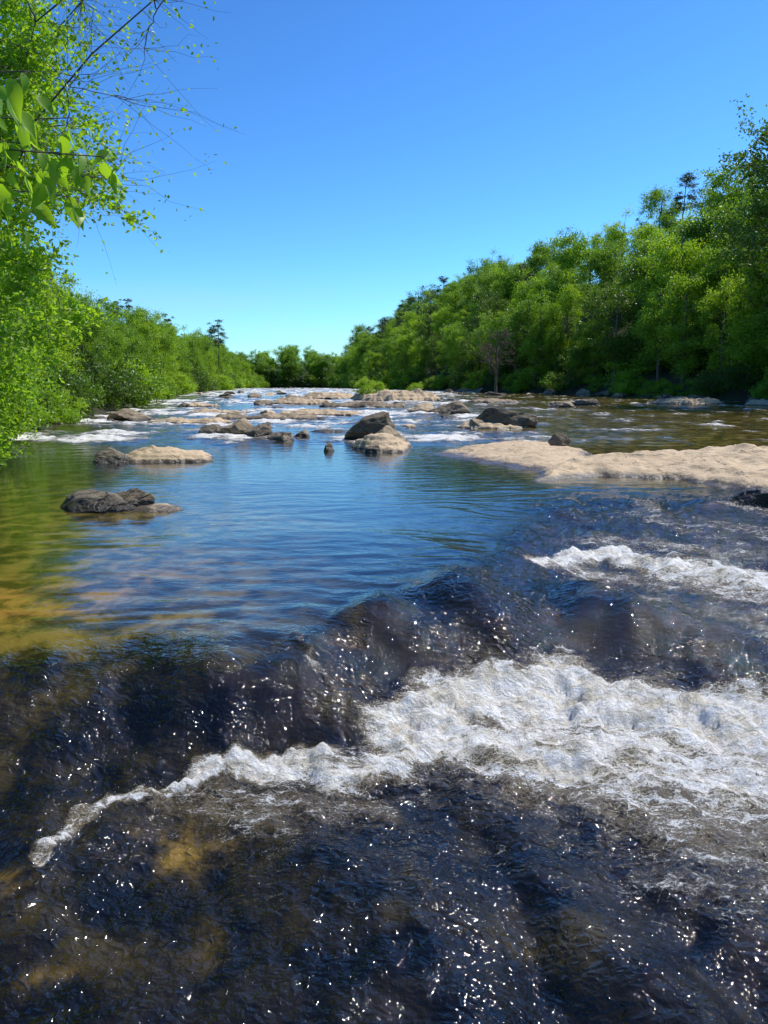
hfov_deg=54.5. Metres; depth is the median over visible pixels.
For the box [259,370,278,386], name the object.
shrub
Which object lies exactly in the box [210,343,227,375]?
broadleaf tree
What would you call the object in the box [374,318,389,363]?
pine tree
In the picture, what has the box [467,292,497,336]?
broadleaf tree
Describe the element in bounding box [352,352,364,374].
broadleaf tree
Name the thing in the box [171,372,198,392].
shrub
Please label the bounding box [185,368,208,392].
shrub
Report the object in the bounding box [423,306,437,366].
pine tree
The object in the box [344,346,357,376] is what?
broadleaf tree
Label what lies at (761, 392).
shrub
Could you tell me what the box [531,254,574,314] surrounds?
broadleaf tree
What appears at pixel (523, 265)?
pine tree
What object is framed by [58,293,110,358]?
broadleaf tree
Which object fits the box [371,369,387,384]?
shrub
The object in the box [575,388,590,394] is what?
river boulder
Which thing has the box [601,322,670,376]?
shrub
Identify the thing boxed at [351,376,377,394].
shrub
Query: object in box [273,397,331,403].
rock slab
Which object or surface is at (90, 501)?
river boulder
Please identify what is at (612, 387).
shrub
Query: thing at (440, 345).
broadleaf tree
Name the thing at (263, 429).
river boulder
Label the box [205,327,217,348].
pine tree
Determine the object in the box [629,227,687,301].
broadleaf tree
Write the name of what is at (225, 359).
broadleaf tree
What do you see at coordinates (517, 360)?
shrub
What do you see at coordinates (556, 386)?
shrub
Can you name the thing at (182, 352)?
broadleaf tree
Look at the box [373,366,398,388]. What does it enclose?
shrub
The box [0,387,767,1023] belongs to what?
river water
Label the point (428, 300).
broadleaf tree
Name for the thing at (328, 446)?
river boulder
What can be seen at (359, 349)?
broadleaf tree
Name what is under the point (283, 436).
river boulder
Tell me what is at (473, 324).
broadleaf tree
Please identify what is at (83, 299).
broadleaf tree
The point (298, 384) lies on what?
shrub
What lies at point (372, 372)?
shrub
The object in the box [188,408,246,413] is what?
rock slab
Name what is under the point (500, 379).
shrub
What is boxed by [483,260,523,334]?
broadleaf tree
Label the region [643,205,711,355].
broadleaf tree
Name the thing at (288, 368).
broadleaf tree
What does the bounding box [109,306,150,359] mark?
broadleaf tree
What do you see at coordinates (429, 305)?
broadleaf tree
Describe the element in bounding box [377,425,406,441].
river boulder
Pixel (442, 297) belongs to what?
broadleaf tree
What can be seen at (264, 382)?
shrub
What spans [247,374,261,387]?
shrub
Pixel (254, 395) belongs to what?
river boulder
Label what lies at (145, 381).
shrub
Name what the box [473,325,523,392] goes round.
tree
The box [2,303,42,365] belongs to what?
broadleaf tree
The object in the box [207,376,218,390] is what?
shrub
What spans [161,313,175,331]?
pine tree
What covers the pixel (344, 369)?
broadleaf tree
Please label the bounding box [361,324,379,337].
broadleaf tree
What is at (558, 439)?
river boulder
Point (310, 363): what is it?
broadleaf tree
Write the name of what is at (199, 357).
broadleaf tree
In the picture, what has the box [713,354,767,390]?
shrub
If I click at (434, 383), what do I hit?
shrub
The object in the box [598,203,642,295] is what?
broadleaf tree
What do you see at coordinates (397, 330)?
broadleaf tree
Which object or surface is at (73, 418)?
shrub
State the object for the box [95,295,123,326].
broadleaf tree
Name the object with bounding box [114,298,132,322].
pine tree
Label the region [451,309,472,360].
broadleaf tree
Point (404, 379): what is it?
shrub
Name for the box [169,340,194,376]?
broadleaf tree
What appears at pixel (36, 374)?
broadleaf tree
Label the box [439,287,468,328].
broadleaf tree
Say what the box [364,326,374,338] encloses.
pine tree
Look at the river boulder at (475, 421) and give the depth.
27.25 m
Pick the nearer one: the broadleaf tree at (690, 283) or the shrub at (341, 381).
the broadleaf tree at (690, 283)
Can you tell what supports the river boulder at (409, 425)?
in the river water
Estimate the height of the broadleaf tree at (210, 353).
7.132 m
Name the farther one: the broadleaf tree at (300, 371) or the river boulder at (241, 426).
the broadleaf tree at (300, 371)
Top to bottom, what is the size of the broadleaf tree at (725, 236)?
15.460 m
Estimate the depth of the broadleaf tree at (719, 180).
77.48 m
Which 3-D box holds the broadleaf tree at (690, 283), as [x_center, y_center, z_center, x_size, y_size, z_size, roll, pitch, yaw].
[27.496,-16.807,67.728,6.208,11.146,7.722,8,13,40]
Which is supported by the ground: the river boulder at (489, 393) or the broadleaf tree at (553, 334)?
the broadleaf tree at (553, 334)
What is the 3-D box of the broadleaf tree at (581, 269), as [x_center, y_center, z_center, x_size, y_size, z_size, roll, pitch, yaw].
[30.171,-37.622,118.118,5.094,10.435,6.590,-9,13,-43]
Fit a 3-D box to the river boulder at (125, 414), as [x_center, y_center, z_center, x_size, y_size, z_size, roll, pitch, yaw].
[-11.312,-4.257,33.288,1.755,0.752,1.938,-8,13,-41]
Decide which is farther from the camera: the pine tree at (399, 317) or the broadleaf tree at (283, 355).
the broadleaf tree at (283, 355)
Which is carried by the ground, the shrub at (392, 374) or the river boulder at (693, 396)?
the shrub at (392, 374)
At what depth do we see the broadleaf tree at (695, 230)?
79.55 m
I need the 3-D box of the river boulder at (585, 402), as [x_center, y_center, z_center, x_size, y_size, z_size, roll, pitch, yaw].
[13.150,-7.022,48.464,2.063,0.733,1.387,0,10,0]
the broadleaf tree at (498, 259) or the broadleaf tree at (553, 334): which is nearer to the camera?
the broadleaf tree at (553, 334)
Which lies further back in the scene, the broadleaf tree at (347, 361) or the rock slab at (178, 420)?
the broadleaf tree at (347, 361)
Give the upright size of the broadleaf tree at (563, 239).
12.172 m
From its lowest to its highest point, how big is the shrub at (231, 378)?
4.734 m
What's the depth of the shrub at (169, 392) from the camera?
61.91 m
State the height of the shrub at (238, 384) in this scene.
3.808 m
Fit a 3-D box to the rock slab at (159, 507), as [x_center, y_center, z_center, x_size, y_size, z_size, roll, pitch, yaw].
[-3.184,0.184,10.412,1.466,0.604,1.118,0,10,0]
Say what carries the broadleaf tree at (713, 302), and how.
on the ground
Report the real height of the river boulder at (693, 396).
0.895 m
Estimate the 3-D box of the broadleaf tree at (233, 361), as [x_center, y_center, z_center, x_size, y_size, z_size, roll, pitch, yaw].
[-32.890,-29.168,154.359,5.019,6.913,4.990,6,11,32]
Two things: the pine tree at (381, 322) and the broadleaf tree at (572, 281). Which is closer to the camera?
the broadleaf tree at (572, 281)
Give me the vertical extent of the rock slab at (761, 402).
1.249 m
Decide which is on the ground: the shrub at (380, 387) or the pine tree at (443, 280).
the pine tree at (443, 280)
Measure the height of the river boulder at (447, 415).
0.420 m
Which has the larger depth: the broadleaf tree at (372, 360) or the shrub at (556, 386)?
the broadleaf tree at (372, 360)
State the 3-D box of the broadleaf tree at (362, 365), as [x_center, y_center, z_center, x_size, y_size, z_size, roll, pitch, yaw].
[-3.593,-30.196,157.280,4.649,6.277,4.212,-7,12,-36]
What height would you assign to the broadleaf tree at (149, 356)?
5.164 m
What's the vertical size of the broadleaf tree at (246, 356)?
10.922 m
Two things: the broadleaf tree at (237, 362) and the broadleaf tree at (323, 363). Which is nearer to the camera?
the broadleaf tree at (237, 362)
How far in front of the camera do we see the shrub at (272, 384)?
217.17 m
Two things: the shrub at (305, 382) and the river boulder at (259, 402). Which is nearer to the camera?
the river boulder at (259, 402)
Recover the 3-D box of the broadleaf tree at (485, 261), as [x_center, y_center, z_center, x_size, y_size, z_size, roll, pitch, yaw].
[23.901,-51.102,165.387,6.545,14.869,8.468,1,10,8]
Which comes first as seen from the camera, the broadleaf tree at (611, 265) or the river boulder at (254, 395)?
the river boulder at (254, 395)
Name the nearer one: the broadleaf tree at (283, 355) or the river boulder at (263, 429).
the river boulder at (263, 429)
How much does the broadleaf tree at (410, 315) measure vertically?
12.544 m
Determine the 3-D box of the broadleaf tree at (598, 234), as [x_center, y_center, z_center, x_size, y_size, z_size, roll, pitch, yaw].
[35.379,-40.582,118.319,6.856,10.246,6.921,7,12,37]
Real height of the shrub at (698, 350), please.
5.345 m
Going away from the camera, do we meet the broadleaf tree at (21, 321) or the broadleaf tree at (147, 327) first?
the broadleaf tree at (21, 321)
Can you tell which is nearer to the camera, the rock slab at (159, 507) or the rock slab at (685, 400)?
the rock slab at (159, 507)
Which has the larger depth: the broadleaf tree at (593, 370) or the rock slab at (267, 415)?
the broadleaf tree at (593, 370)
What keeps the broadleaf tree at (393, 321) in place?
on the ground
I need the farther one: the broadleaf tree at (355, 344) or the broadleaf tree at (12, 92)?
the broadleaf tree at (355, 344)
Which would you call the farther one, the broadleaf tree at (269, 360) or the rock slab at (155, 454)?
the broadleaf tree at (269, 360)
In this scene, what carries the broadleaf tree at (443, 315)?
on the ground
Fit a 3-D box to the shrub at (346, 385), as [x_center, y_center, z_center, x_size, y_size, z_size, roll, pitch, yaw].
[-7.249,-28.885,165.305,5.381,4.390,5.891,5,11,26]
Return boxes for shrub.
[0,375,52,442]
[1,387,58,429]
[30,385,87,423]
[31,359,109,417]
[41,388,89,422]
[44,371,105,414]
[55,345,135,409]
[89,354,162,407]
[108,354,171,404]
[126,355,171,387]
[151,374,183,399]
[166,370,197,394]
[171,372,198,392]
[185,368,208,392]
[190,366,213,387]
[196,366,219,391]
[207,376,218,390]
[208,367,229,385]
[213,367,235,389]
[213,372,234,389]
[232,372,244,387]
[233,376,243,388]
[238,371,249,387]
[242,374,252,387]
[245,374,259,387]
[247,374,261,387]
[256,375,268,387]
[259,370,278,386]
[264,371,289,386]
[279,371,298,386]
[288,374,304,386]
[297,368,320,386]
[306,369,331,386]
[326,370,340,387]
[328,374,341,387]
[335,375,343,387]
[338,375,349,387]
[341,374,356,387]
[347,372,361,386]
[348,373,363,388]
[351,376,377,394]
[362,365,385,387]
[370,380,388,392]
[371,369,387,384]
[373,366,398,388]
[378,369,404,389]
[390,366,429,389]
[395,367,415,385]
[405,382,422,390]
[409,372,427,385]
[420,375,436,388]
[423,377,437,388]
[432,375,449,388]
[434,365,456,389]
[447,365,478,389]
[460,370,492,389]
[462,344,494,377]
[481,367,506,389]
[489,330,538,374]
[492,355,512,374]
[498,373,514,386]
[500,369,536,392]
[512,362,545,390]
[532,333,578,374]
[536,369,562,389]
[537,371,569,391]
[563,346,608,375]
[582,374,605,391]
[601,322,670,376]
[603,369,641,394]
[607,370,646,394]
[618,331,661,368]
[635,377,665,395]
[638,338,680,376]
[651,378,677,396]
[665,325,725,372]
[676,378,700,396]
[686,367,732,397]
[695,334,751,369]
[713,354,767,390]
[745,377,767,395]
[748,308,767,375]
[748,368,767,399]
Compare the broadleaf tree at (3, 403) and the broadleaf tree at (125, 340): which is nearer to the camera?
the broadleaf tree at (3, 403)
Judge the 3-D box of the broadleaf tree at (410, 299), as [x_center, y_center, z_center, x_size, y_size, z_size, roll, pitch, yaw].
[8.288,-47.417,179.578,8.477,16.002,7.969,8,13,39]
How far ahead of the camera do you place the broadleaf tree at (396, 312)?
175.49 m
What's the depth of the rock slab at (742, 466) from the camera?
14.05 m
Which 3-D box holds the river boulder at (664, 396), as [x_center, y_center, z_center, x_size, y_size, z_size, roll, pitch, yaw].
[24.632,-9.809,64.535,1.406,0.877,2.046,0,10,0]
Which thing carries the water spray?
on the river water
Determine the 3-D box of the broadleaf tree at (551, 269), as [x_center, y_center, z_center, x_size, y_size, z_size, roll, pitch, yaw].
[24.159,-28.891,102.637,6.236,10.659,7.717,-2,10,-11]
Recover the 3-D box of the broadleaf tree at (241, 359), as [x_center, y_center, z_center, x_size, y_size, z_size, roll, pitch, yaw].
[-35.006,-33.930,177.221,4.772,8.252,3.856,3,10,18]
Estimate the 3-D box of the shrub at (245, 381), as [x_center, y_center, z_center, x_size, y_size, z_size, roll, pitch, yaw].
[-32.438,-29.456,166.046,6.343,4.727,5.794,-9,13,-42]
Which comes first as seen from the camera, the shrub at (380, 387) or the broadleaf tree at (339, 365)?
the shrub at (380, 387)
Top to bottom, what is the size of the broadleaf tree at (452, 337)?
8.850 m
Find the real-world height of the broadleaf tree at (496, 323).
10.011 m
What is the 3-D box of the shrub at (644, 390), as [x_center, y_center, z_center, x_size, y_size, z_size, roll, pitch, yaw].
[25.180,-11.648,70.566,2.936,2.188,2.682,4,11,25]
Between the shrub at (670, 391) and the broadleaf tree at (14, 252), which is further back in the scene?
the shrub at (670, 391)
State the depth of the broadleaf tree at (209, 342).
110.36 m
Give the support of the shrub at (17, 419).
on the ground
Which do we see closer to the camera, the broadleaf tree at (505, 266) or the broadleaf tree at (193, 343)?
the broadleaf tree at (193, 343)
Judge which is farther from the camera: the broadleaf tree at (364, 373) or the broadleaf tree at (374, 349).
the broadleaf tree at (364, 373)
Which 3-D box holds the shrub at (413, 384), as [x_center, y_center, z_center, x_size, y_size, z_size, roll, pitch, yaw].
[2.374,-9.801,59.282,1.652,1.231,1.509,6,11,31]
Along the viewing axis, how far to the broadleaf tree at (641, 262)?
77.98 m
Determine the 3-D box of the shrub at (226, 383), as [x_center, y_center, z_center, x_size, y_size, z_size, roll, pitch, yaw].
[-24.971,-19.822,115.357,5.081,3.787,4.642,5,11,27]
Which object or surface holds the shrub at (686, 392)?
on the ground
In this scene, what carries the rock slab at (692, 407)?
in the river water
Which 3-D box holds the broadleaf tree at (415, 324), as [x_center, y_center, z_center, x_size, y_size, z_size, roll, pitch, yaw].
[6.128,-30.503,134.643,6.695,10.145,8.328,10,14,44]
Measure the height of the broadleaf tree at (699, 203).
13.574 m
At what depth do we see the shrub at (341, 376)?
174.14 m
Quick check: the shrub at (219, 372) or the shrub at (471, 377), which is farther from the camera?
the shrub at (219, 372)
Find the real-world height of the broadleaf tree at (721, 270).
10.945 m
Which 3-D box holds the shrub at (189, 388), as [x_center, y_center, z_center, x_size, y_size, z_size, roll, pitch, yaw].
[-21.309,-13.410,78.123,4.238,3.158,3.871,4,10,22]
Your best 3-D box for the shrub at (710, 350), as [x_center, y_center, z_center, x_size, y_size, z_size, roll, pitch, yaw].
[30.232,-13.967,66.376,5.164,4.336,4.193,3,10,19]
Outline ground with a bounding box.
[0,276,767,445]
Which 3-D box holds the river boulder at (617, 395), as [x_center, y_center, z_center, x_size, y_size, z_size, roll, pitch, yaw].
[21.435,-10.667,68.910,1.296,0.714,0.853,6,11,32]
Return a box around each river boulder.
[60,489,136,512]
[93,447,131,462]
[107,408,153,420]
[115,487,154,506]
[197,424,222,433]
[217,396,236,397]
[218,418,252,433]
[243,422,271,436]
[248,394,260,397]
[253,400,273,404]
[260,410,275,414]
[267,432,293,441]
[294,429,309,437]
[324,442,333,450]
[344,411,395,439]
[364,444,380,452]
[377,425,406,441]
[402,424,416,427]
[407,402,433,411]
[427,400,469,413]
[441,414,456,417]
[455,388,472,391]
[469,419,484,425]
[476,388,487,392]
[476,408,537,427]
[484,392,504,394]
[547,401,574,406]
[548,433,570,445]
[573,398,600,405]
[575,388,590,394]
[592,392,602,395]
[601,390,610,395]
[611,393,621,396]
[662,394,674,398]
[687,395,704,398]
[725,488,767,506]
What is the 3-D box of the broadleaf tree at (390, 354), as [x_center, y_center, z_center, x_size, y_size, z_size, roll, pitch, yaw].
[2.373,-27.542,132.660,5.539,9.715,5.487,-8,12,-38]
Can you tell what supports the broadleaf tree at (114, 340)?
on the ground
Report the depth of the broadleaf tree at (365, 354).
149.18 m
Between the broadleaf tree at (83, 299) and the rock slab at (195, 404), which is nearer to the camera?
the rock slab at (195, 404)
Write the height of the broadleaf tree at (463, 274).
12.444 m
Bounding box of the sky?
[0,0,767,363]
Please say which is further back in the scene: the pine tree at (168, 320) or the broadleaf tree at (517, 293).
the pine tree at (168, 320)
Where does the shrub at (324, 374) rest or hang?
on the ground
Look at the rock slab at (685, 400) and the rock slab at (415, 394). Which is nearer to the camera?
the rock slab at (685, 400)
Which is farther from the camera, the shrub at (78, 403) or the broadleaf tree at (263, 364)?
the broadleaf tree at (263, 364)
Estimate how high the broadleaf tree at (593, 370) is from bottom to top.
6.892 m
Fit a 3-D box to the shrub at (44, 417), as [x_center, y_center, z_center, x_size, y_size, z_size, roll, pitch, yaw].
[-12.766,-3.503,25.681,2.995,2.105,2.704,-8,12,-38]
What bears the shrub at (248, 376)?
on the ground
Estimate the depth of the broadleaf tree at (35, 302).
42.26 m
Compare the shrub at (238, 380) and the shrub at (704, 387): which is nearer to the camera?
the shrub at (704, 387)
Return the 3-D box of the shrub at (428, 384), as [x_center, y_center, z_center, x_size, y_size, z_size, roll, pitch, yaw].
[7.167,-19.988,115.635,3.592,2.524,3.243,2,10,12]
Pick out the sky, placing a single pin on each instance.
(383, 146)
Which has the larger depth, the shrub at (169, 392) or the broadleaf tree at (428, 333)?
the broadleaf tree at (428, 333)
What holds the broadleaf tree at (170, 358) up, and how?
on the ground
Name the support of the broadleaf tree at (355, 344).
on the ground
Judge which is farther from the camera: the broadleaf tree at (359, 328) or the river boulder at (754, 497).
the broadleaf tree at (359, 328)
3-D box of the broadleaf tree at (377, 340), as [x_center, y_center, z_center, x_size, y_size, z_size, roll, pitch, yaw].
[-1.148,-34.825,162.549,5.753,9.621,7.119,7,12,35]
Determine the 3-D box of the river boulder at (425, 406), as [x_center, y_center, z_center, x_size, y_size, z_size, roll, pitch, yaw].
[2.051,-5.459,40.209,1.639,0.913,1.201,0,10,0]
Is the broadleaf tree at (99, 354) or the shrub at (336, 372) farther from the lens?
the shrub at (336, 372)
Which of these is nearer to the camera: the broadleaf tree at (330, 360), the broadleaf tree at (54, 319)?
the broadleaf tree at (54, 319)
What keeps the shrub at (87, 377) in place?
on the ground
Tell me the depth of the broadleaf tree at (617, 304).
77.13 m
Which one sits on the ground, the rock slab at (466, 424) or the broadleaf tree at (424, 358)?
the broadleaf tree at (424, 358)
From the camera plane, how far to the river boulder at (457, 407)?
38.61 m
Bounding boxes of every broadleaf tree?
[0,0,160,390]
[0,0,241,285]
[0,70,122,252]
[0,189,78,465]
[0,192,55,384]
[0,215,62,444]
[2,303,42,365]
[8,339,51,383]
[13,265,72,385]
[16,277,54,314]
[25,248,83,391]
[48,268,87,373]
[55,296,111,372]
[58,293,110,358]
[63,273,83,302]
[64,286,104,322]
[74,309,126,368]
[82,338,111,387]
[94,322,138,375]
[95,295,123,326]
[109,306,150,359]
[111,318,148,377]
[126,333,159,378]
[129,309,168,380]
[144,322,176,374]
[150,310,181,378]
[160,321,179,372]
[167,334,193,377]
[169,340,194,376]
[178,348,197,370]
[179,325,190,345]
[179,333,207,376]
[188,327,214,367]
[190,347,204,367]
[202,347,217,382]
[205,346,221,367]
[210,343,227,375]
[212,343,231,370]
[228,350,240,374]
[228,354,242,372]
[228,358,237,373]
[238,353,245,375]
[240,360,250,374]
[242,351,250,362]
[245,349,269,376]
[245,360,255,374]
[256,349,275,371]
[259,354,276,377]
[269,341,300,378]
[274,359,287,379]
[279,345,304,375]
[279,349,302,386]
[297,346,320,375]
[305,351,325,375]
[315,353,331,380]
[323,351,338,384]
[333,343,350,359]
[337,356,344,372]
[341,353,350,374]
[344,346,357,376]
[345,345,357,376]
[346,323,368,350]
[348,345,368,369]
[352,332,363,348]
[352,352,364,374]
[356,356,369,373]
[359,336,379,357]
[360,358,371,377]
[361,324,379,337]
[362,331,384,360]
[362,352,380,374]
[363,351,385,375]
[365,330,386,353]
[369,343,389,369]
[379,335,400,369]
[380,325,404,359]
[383,330,410,372]
[385,316,406,332]
[389,331,421,377]
[390,321,412,363]
[392,299,408,323]
[393,303,416,314]
[402,300,427,358]
[402,315,428,365]
[405,284,427,316]
[407,342,428,379]
[412,335,441,376]
[413,289,445,337]
[413,293,442,366]
[420,303,462,368]
[421,288,435,309]
[422,283,442,331]
[425,330,447,375]
[431,320,465,378]
[432,291,462,333]
[439,275,467,316]
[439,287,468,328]
[440,325,475,371]
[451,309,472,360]
[453,293,474,319]
[457,260,502,327]
[457,273,481,302]
[458,332,486,372]
[461,308,494,357]
[465,284,509,336]
[466,256,482,284]
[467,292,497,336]
[468,310,508,375]
[479,246,500,283]
[480,256,507,269]
[481,263,503,281]
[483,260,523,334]
[489,256,514,314]
[490,303,529,379]
[493,261,542,306]
[495,309,520,343]
[499,267,542,349]
[501,286,565,377]
[512,254,531,281]
[513,273,569,344]
[523,300,564,377]
[524,239,573,286]
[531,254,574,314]
[537,267,587,360]
[538,324,570,376]
[542,263,575,320]
[545,224,621,324]
[548,261,581,326]
[550,227,586,271]
[558,278,615,377]
[563,244,589,302]
[565,321,621,379]
[580,273,644,383]
[581,238,635,316]
[590,222,625,261]
[594,224,628,280]
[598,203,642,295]
[603,248,663,332]
[611,255,665,332]
[620,221,667,279]
[626,235,698,336]
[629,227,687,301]
[630,283,697,381]
[635,184,683,248]
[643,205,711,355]
[653,262,726,382]
[662,205,739,321]
[678,183,721,230]
[680,189,767,343]
[692,239,767,341]
[692,269,759,377]
[694,162,763,251]
[705,93,767,278]
[715,128,767,285]
[717,220,767,375]
[726,249,767,331]
[736,240,767,356]
[754,216,766,274]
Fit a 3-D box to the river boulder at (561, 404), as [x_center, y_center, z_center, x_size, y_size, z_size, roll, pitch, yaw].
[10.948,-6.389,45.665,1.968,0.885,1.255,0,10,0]
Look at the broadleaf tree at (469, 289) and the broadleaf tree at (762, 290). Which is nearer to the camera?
the broadleaf tree at (762, 290)
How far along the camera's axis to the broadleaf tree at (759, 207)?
47.19 m
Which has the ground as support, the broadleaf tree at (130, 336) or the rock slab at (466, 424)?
the broadleaf tree at (130, 336)
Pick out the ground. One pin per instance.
(743, 394)
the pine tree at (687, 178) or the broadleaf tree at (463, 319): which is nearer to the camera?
the pine tree at (687, 178)
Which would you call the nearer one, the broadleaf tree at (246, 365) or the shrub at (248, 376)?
the shrub at (248, 376)
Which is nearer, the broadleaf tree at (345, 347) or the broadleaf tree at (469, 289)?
the broadleaf tree at (469, 289)
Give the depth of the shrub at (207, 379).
94.79 m
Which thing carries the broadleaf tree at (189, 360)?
on the ground
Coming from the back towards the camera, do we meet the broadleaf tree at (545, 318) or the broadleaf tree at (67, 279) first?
the broadleaf tree at (545, 318)
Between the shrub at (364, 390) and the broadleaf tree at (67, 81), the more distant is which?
the shrub at (364, 390)
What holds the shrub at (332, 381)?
on the ground
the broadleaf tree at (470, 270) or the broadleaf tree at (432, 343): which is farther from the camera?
the broadleaf tree at (470, 270)
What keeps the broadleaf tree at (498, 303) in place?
on the ground
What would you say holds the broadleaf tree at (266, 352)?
on the ground
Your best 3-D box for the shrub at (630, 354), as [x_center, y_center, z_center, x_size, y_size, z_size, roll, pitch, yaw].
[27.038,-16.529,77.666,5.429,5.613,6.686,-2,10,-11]
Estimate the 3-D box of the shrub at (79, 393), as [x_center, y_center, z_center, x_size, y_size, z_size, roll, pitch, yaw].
[-14.229,-5.221,33.518,3.167,3.275,3.901,0,10,2]
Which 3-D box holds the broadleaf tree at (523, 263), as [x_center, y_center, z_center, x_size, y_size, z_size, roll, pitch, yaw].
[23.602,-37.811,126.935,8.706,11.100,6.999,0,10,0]
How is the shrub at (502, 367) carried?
on the ground
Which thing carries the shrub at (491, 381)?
on the ground
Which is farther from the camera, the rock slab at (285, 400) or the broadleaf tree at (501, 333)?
the broadleaf tree at (501, 333)
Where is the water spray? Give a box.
[26,498,767,954]
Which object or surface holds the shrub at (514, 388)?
on the ground
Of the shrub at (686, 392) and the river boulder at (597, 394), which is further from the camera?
the river boulder at (597, 394)
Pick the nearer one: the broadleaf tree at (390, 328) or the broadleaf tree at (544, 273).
the broadleaf tree at (544, 273)
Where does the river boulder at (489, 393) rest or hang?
in the river water
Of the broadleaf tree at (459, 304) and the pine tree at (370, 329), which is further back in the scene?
the pine tree at (370, 329)
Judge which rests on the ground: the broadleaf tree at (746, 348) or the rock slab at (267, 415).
the broadleaf tree at (746, 348)
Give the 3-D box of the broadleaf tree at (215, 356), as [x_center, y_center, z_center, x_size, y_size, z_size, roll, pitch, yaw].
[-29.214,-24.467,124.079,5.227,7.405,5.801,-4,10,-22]
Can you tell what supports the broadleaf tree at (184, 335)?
on the ground
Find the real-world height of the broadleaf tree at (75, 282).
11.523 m
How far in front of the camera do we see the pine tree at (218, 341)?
122.65 m
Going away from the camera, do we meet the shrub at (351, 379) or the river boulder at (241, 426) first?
the river boulder at (241, 426)
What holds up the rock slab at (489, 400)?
in the river water
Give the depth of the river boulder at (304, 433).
23.39 m
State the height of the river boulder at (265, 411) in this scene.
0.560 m
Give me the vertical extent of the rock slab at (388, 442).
1.002 m
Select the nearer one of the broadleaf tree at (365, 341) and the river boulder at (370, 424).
the river boulder at (370, 424)
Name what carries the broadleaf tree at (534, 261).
on the ground
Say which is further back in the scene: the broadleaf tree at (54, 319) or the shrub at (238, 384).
the shrub at (238, 384)
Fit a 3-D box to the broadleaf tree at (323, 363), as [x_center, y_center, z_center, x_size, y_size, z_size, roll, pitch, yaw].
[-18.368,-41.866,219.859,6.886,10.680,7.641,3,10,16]
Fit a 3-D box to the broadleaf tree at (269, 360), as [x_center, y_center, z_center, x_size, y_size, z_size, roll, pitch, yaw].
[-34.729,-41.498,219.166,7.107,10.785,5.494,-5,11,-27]
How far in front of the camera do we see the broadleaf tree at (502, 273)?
130.38 m
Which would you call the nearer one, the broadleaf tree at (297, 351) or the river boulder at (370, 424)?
the river boulder at (370, 424)
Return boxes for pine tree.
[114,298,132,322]
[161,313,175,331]
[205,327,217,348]
[207,319,227,369]
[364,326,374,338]
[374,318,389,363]
[392,309,404,328]
[395,299,413,314]
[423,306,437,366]
[436,276,450,297]
[513,263,536,289]
[672,171,701,217]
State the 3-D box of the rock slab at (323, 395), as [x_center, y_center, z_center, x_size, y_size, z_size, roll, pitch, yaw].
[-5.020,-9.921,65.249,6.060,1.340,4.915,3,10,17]
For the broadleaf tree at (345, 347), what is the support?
on the ground
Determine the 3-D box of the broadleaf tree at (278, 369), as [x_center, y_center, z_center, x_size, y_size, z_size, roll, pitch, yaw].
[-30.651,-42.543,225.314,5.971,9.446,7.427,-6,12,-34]
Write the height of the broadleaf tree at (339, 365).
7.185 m
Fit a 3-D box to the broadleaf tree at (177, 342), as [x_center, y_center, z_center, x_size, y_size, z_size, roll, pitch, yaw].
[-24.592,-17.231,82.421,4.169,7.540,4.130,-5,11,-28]
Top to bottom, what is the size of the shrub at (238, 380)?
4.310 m
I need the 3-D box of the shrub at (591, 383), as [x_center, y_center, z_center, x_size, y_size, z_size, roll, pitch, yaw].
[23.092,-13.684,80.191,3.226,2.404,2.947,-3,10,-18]
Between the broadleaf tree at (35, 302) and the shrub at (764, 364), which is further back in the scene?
the shrub at (764, 364)
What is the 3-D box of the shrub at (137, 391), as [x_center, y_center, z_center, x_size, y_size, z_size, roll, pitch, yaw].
[-15.260,-7.199,43.442,4.008,4.144,4.937,2,10,10]
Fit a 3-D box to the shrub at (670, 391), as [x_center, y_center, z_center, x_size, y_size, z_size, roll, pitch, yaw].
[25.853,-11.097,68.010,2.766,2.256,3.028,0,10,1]
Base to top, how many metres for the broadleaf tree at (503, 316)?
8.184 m
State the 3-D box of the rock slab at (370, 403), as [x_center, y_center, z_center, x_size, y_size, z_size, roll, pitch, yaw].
[-1.277,-6.273,45.566,6.436,1.124,2.960,3,10,17]
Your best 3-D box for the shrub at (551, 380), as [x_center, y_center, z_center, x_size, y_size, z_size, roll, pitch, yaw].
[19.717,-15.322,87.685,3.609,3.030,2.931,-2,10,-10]
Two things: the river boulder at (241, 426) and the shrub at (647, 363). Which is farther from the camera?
the shrub at (647, 363)
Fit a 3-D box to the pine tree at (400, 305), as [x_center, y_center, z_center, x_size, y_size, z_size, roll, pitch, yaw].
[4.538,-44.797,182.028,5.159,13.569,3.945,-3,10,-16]
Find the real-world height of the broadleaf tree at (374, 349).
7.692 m
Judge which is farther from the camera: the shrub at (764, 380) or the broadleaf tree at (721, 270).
the broadleaf tree at (721, 270)
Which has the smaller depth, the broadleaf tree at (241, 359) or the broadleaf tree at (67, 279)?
the broadleaf tree at (67, 279)
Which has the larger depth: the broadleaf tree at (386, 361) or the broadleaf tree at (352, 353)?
the broadleaf tree at (352, 353)
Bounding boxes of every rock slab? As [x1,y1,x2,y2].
[126,445,213,462]
[133,503,183,512]
[148,417,233,423]
[177,402,219,406]
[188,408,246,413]
[215,412,325,419]
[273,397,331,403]
[280,408,363,415]
[300,391,353,398]
[310,429,346,432]
[319,400,406,407]
[350,388,439,400]
[351,433,411,452]
[433,440,590,469]
[457,420,530,429]
[467,398,519,402]
[533,443,767,489]
[644,396,722,404]
[672,406,708,408]
[744,399,767,405]
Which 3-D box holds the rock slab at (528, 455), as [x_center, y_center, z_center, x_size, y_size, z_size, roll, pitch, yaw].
[3.471,-1.272,18.686,4.908,0.806,7.896,4,11,24]

